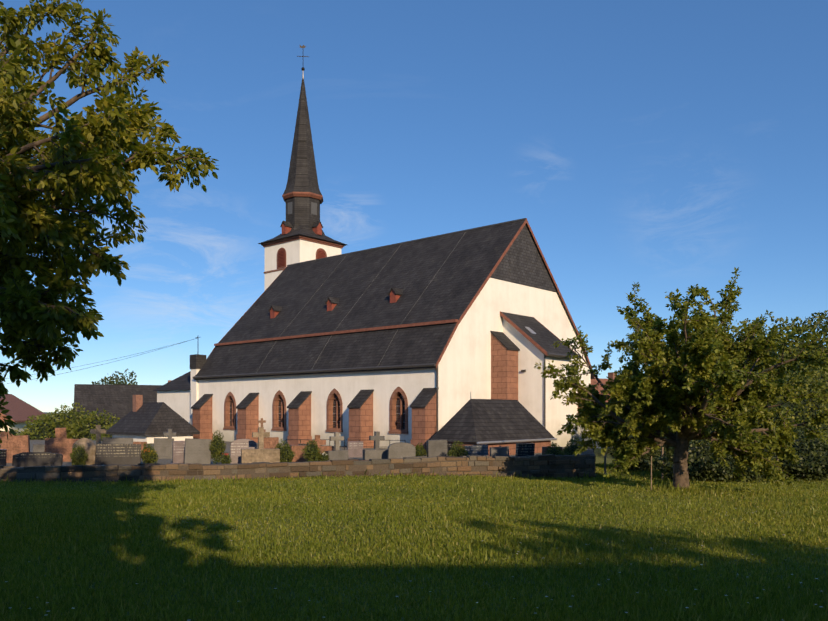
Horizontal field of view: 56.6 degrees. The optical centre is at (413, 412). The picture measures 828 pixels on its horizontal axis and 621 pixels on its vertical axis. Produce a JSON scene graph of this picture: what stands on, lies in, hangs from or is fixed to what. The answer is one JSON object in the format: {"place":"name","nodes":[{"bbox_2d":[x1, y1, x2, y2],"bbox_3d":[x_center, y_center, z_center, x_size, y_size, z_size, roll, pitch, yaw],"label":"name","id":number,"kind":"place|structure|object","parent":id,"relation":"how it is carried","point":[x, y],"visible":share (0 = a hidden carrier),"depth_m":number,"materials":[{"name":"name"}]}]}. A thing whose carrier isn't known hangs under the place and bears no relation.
{"place":"outdoors","nodes":[
{"label":"outdoors","id":0,"kind":"place"},
{"bbox_2d":[73,384,161,423],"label":"roof","id":1,"kind":"structure","parent":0,"point":[116,400],"depth_m":76.63,"materials":[{"name":"grey tile"}]},
{"bbox_2d":[133,395,142,411],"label":"chimney","id":2,"kind":"object","parent":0,"point":[137,402],"visible":0.5,"depth_m":55.73,"materials":[{"name":"orange brick"}]},
{"bbox_2d":[6,435,575,465],"bbox_3d":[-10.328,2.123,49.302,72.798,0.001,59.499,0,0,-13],"label":"gravestones","id":3,"kind":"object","parent":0,"point":[169,461],"depth_m":42.78,"materials":[{"name":"grey stone"}]},
{"bbox_2d":[329,432,343,449],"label":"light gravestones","id":4,"kind":"object","parent":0,"point":[336,438],"visible":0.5,"depth_m":30.80,"materials":[{"name":"beige stone"}]},
{"bbox_2d":[0,413,827,620],"bbox_3d":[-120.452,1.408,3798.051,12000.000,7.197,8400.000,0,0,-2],"label":"ground","id":5,"kind":"structure","parent":0,"point":[600,457],"depth_m":9.89,"materials":[{"name":"green plant"}]},
{"bbox_2d":[0,422,31,432],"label":"cream house walls","id":6,"kind":"structure","parent":5,"relation":"on","point":[20,425],"depth_m":79.23,"materials":[{"name":"beige paint"}]},
{"bbox_2d":[0,394,52,422],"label":"roof","id":7,"kind":"structure","parent":6,"relation":"on","point":[20,410],"depth_m":83.75,"materials":[{"name":"red tile"}]},
{"bbox_2d":[14,402,119,440],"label":"bushes","id":8,"kind":"object","parent":5,"relation":"on","point":[77,425],"visible":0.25,"depth_m":61.78,"materials":[{"name":"green plant"}]},
{"bbox_2d":[72,369,137,414],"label":"trees","id":9,"kind":"object","parent":5,"relation":"on","point":[117,381],"visible":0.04,"depth_m":122.53,"materials":[{"name":"green plant"}]},
{"bbox_2d":[0,0,218,446],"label":"tree branches","id":10,"kind":"object","parent":5,"relation":"on","point":[80,159],"visible":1,"depth_m":7.59,"materials":[{"name":"green plant"}]},
{"bbox_2d":[112,434,192,442],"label":"outbuilding walls","id":11,"kind":"structure","parent":5,"relation":"on","point":[141,438],"depth_m":53.54,"materials":[{"name":"white paint"}]},
{"bbox_2d":[106,402,199,435],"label":"roof","id":12,"kind":"structure","parent":11,"relation":"on","point":[151,418],"depth_m":54.13,"materials":[{"name":"grey tile"}]},
{"bbox_2d":[70,425,279,464],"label":"gravestones","id":13,"kind":"object","parent":5,"relation":"on","point":[262,454],"visible":0.48,"depth_m":29.69,"materials":[{"name":"beige stone"}]},
{"bbox_2d":[258,418,265,431],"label":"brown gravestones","id":14,"kind":"object","parent":5,"relation":"on","point":[261,421],"visible":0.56,"depth_m":37.73,"materials":[{"name":"brown stone"}]},
{"bbox_2d":[170,439,362,463],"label":"gravestones","id":15,"kind":"object","parent":5,"relation":"on","point":[354,448],"visible":0.46,"depth_m":30.63,"materials":[{"name":"stone"}]},
{"bbox_2d":[0,429,534,466],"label":"gravestones","id":16,"kind":"object","parent":5,"relation":"on","point":[198,451],"depth_m":30.51,"materials":[{"name":"grey stone"}]},
{"bbox_2d":[0,428,562,462],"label":"gravestones","id":17,"kind":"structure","parent":5,"relation":"on","point":[60,443],"depth_m":32.47,"materials":[{"name":"stone"}]},
{"bbox_2d":[0,444,594,482],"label":"cemetery wall","id":18,"kind":"structure","parent":5,"relation":"on","point":[508,464],"depth_m":24.09,"materials":[{"name":"stone"}]},
{"bbox_2d":[0,444,595,482],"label":"cemetery wall stones","id":19,"kind":"object","parent":5,"relation":"on","point":[153,469],"visible":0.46,"depth_m":23.74,"materials":[{"name":"stone"}]},
{"bbox_2d":[5,45,594,455],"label":"church","id":20,"kind":"structure","parent":5,"relation":"on","point":[451,337],"depth_m":49.67,"materials":[{"name":"stone"}]},
{"bbox_2d":[69,430,586,465],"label":"grave plants","id":21,"kind":"object","parent":5,"relation":"on","point":[311,451],"visible":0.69,"depth_m":29.79,"materials":[{"name":"green plant"}]},
{"bbox_2d":[286,439,405,449],"bbox_3d":[-3.398,1.777,37.623,6.125,0.900,0.031,0,0,12],"label":"grave railing","id":22,"kind":"object","parent":5,"relation":"on","point":[344,446],"visible":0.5,"depth_m":37.78,"materials":[{"name":"grey metal"}]},
{"bbox_2d":[5,475,821,620],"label":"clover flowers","id":23,"kind":"object","parent":5,"relation":"on","point":[512,576],"visible":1,"depth_m":8.14,"materials":[{"name":"beige plant"}]},
{"bbox_2d":[464,444,487,455],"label":"blue-grey gravestones","id":24,"kind":"object","parent":5,"relation":"on","point":[479,450],"visible":0.23,"depth_m":30.48,"materials":[{"name":"blue stone"}]},
{"bbox_2d":[580,426,603,447],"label":"house walls","id":25,"kind":"structure","parent":5,"relation":"on","point":[581,429],"depth_m":54.75,"materials":[{"name":"white paint"}]},
{"bbox_2d":[607,416,665,471],"bbox_3d":[9.065,1.355,31.375,2.553,3.140,2.476,0,0,-2],"label":"bush","id":26,"kind":"object","parent":5,"relation":"on","point":[642,466],"visible":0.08,"depth_m":30.90,"materials":[{"name":"green plant"}]},
{"bbox_2d":[651,456,651,489],"bbox_3d":[6.450,1.838,20.878,0.033,1.300,0.033,0,0,-2],"label":"tree stake","id":27,"kind":"object","parent":5,"relation":"on","point":[651,472],"visible":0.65,"depth_m":20.86,"materials":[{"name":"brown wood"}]},
{"bbox_2d":[534,267,827,491],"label":"apple tree branches","id":28,"kind":"object","parent":5,"relation":"on","point":[686,384],"visible":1,"depth_m":20.26,"materials":[{"name":"green plant"}]},
{"bbox_2d":[604,447,778,480],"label":"fence posts","id":29,"kind":"object","parent":5,"relation":"on","point":[662,476],"visible":0.23,"depth_m":27.26,"materials":[{"name":"brown wood"}]},
{"bbox_2d":[599,310,827,452],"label":"tree","id":30,"kind":"object","parent":5,"relation":"on","point":[817,325],"visible":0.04,"depth_m":43.01,"materials":[{"name":"green plant"}]},
{"bbox_2d":[643,424,827,482],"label":"low bushes","id":31,"kind":"object","parent":5,"relation":"on","point":[812,454],"visible":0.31,"depth_m":26.84,"materials":[{"name":"green plant"}]},
{"bbox_2d":[692,357,827,446],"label":"tree","id":32,"kind":"object","parent":5,"relation":"on","point":[804,409],"visible":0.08,"depth_m":30.18,"materials":[{"name":"green plant"}]},
{"bbox_2d":[0,0,827,412],"label":"sky","id":33,"kind":"structure","parent":0,"point":[663,146],"materials":[{"name":"blue"}]},
{"bbox_2d":[578,378,613,414],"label":"house roof","id":34,"kind":"structure","parent":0,"point":[593,381],"depth_m":57.16,"materials":[{"name":"red tile"}]},
{"bbox_2d":[608,372,616,378],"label":"house chimney","id":35,"kind":"object","parent":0,"point":[611,375],"visible":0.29,"depth_m":59.99,"materials":[{"name":"red brick"}]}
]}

